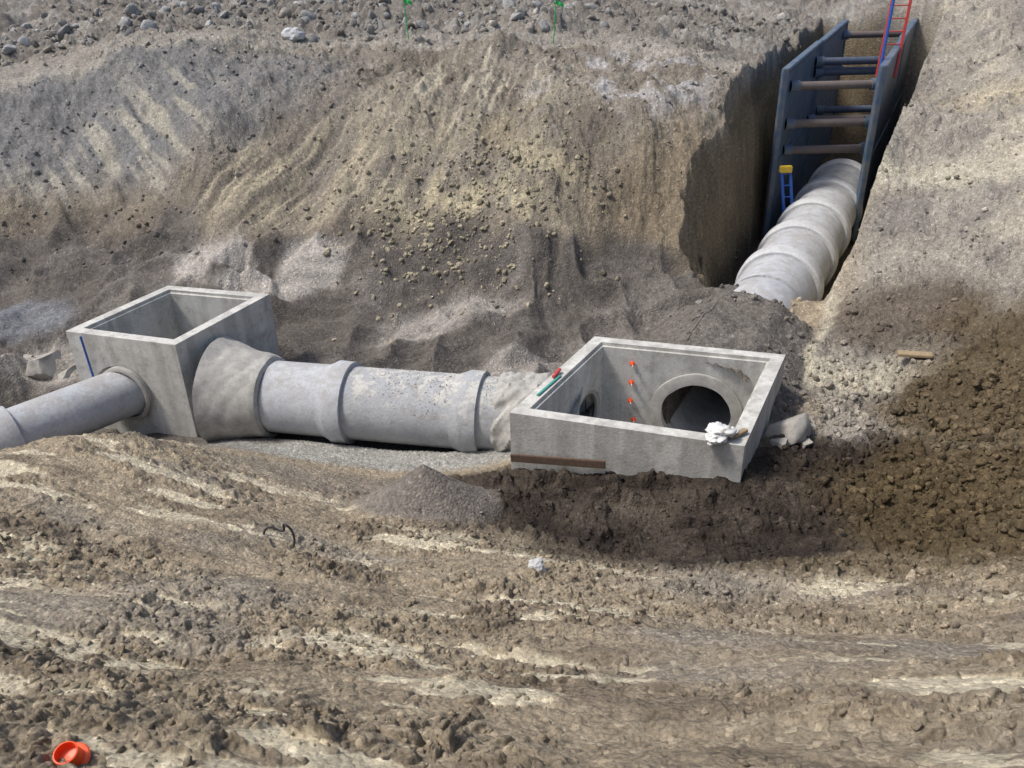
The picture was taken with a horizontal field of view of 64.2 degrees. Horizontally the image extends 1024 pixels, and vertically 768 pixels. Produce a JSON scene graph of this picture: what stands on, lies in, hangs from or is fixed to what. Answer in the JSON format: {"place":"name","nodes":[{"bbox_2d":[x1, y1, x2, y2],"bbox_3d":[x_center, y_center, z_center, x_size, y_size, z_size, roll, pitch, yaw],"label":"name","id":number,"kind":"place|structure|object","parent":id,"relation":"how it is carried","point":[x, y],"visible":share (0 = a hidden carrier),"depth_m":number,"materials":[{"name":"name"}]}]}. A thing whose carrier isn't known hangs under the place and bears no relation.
{"place":"outdoors","nodes":[
{"label":"outdoors","id":0,"kind":"place"},
{"bbox_2d":[0,0,1023,767],"bbox_3d":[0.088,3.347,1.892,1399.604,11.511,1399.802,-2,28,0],"label":"ground","id":1,"kind":"structure","parent":0,"point":[652,246],"depth_m":16.05,"materials":[{"name":"soil"}]},
{"bbox_2d":[23,349,76,381],"bbox_3d":[-11.054,-0.344,19.234,2.227,0.843,1.395,-2,28,0],"label":"broken concrete","id":2,"kind":"object","parent":1,"relation":"on","point":[42,366],"visible":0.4,"depth_m":18.86,"materials":[{"name":"grey concrete"}]},
{"bbox_2d":[52,741,90,765],"bbox_3d":[-1.901,1.597,3.506,0.156,0.117,0.151,-2,28,0],"label":"orange pipe cap","id":3,"kind":"object","parent":1,"relation":"on","point":[78,753],"visible":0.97,"depth_m":3.50,"materials":[{"name":"plastic"}]},
{"bbox_2d":[80,336,93,376],"bbox_3d":[-8.569,-0.224,16.659,0.050,1.651,0.065,-2,28,0],"label":"blue marker stake","id":4,"kind":"object","parent":1,"relation":"on","point":[86,355],"visible":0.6,"depth_m":16.46,"materials":[{"name":"paint"}]},
{"bbox_2d":[66,286,279,436],"bbox_3d":[-7.183,-0.420,17.865,2.618,2.500,3.195,11,30,22],"label":"concrete junction box","id":5,"kind":"object","parent":1,"relation":"on","point":[154,345],"visible":0.48,"depth_m":16.88,"materials":[{"name":"concrete"}]},
{"bbox_2d":[0,372,145,449],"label":"concrete inlet pipe","id":6,"kind":"object","parent":5,"relation":"attached to","point":[95,403],"visible":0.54,"depth_m":15.79,"materials":[{"name":"grey concrete"}]},
{"bbox_2d":[263,523,295,548],"bbox_3d":[-2.954,1.903,10.290,0.286,0.323,0.468,-25,36,-37],"label":"bent cable","id":7,"kind":"object","parent":1,"relation":"on","point":[283,530],"visible":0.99,"depth_m":10.23,"materials":[{"name":"black rubber"}]},
{"bbox_2d":[281,27,304,42],"bbox_3d":[-7.399,-11.731,27.610,0.820,0.617,0.739,-2,28,0],"label":"spoil boulder","id":8,"kind":"object","parent":1,"relation":"on","point":[294,34],"visible":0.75,"depth_m":27.34,"materials":[{"name":"grey stone"}]},
{"bbox_2d":[192,336,585,451],"bbox_3d":[-2.378,0.450,16.303,7.654,2.333,2.252,4,29,11],"label":"concrete storm pipe","id":9,"kind":"object","parent":1,"relation":"on","point":[241,390],"visible":0.81,"depth_m":15.83,"materials":[{"name":"concrete"}]},
{"bbox_2d":[403,0,411,39],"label":"survey stake","id":10,"kind":"object","parent":1,"relation":"on","point":[408,2],"visible":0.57,"depth_m":25.69,"materials":[{"name":"green paint"}]},
{"bbox_2d":[0,0,1023,598],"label":"brown soil clods","id":11,"kind":"object","parent":1,"relation":"on","point":[960,508],"visible":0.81,"depth_m":15.60,"materials":[{"name":"soil"}]},
{"bbox_2d":[0,494,1023,767],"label":"dirt clods","id":12,"kind":"object","parent":1,"relation":"on","point":[444,724],"visible":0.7,"depth_m":7.42,"materials":[{"name":"soil"}]},
{"bbox_2d":[528,558,545,571],"bbox_3d":[0.284,2.157,9.644,0.230,0.177,0.211,-2,28,0],"label":"pale boulder","id":13,"kind":"object","parent":1,"relation":"on","point":[536,564],"visible":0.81,"depth_m":9.60,"materials":[{"name":"white stone"}]},
{"bbox_2d":[553,0,563,43],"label":"survey stake","id":14,"kind":"object","parent":1,"relation":"on","point":[560,4],"visible":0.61,"depth_m":25.76,"materials":[{"name":"green paint"}]},
{"bbox_2d":[510,336,785,481],"bbox_3d":[2.494,1.068,14.590,4.175,2.500,3.354,8,29,16],"label":"concrete junction box","id":15,"kind":"object","parent":1,"relation":"on","point":[601,371],"visible":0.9,"depth_m":13.98,"materials":[{"name":"concrete"}]},
{"bbox_2d":[536,368,560,395],"bbox_3d":[0.658,-0.040,13.990,0.124,0.084,0.956,12,31,24],"label":"teal strap","id":16,"kind":"object","parent":15,"relation":"on","point":[556,373],"visible":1,"depth_m":14.12,"materials":[{"name":"teal fabric"}]},
{"bbox_2d":[510,453,605,468],"bbox_3d":[0.733,1.247,13.211,1.578,0.258,0.050,7,29,15],"label":"rusty board","id":17,"kind":"object","parent":15,"relation":"attached to","point":[563,461],"visible":1,"depth_m":13.18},
{"bbox_2d":[628,361,635,422],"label":"orange anchor plugs","id":18,"kind":"object","parent":15,"relation":"attached to","point":[631,383],"visible":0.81,"depth_m":15.62,"materials":[{"name":"plastic"}]},
{"bbox_2d":[705,421,747,445],"bbox_3d":[3.175,0.707,12.340,0.727,0.297,0.470,-24,35,-36],"label":"plastic sheet bundle","id":19,"kind":"object","parent":15,"relation":"on","point":[718,432],"visible":1,"depth_m":12.19,"materials":[{"name":"white plastic"}]},
{"bbox_2d":[685,297,777,382],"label":"pipe backfill soil","id":20,"kind":"structure","parent":1,"relation":"on","point":[726,324],"depth_m":16.46,"materials":[{"name":"grey gravel"}]},
{"bbox_2d":[670,158,872,432],"bbox_3d":[7.598,-3.213,22.187,2.160,2.277,16.903,13,31,25],"label":"concrete storm pipe","id":21,"kind":"object","parent":1,"relation":"on","point":[802,247],"visible":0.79,"depth_m":21.20,"materials":[{"name":"grey concrete"}]},
{"bbox_2d":[779,165,792,212],"bbox_3d":[8.460,-5.410,25.046,0.360,2.458,0.819,-21,34,-32],"label":"step ladder","id":22,"kind":"object","parent":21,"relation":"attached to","point":[785,170],"visible":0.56,"depth_m":24.79,"materials":[{"name":"blue metal"}]},
{"bbox_2d":[764,413,815,449],"bbox_3d":[4.798,0.847,13.947,1.160,0.634,0.791,-14,30,-22],"label":"broken concrete","id":23,"kind":"object","parent":1,"relation":"on","point":[795,429],"visible":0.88,"depth_m":13.72,"materials":[{"name":"grey concrete"}]},
{"bbox_2d":[760,18,918,240],"bbox_3d":[12.037,-9.499,29.242,2.753,5.760,12.716,13,31,25],"label":"steel trench shield","id":24,"kind":"object","parent":1,"relation":"on","point":[807,119],"visible":0.94,"depth_m":26.85,"materials":[{"name":"metal"}]},
{"bbox_2d":[876,0,894,77],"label":"blue grade pole","id":25,"kind":"object","parent":24,"relation":"attached to","point":[887,30],"visible":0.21,"depth_m":24.39,"materials":[{"name":"paint"}]},
{"bbox_2d":[875,0,911,77],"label":"access ladder","id":26,"kind":"object","parent":24,"relation":"attached to","point":[906,18],"visible":0.72,"depth_m":26.56,"materials":[{"name":"red metal"}]},
{"bbox_2d":[897,350,932,357],"bbox_3d":[7.563,-0.559,15.324,0.588,0.089,0.200,8,29,18],"label":"wood scrap","id":27,"kind":"object","parent":1,"relation":"on","point":[915,354],"visible":1,"depth_m":15.29,"materials":[{"name":"beige wood"}]}
]}

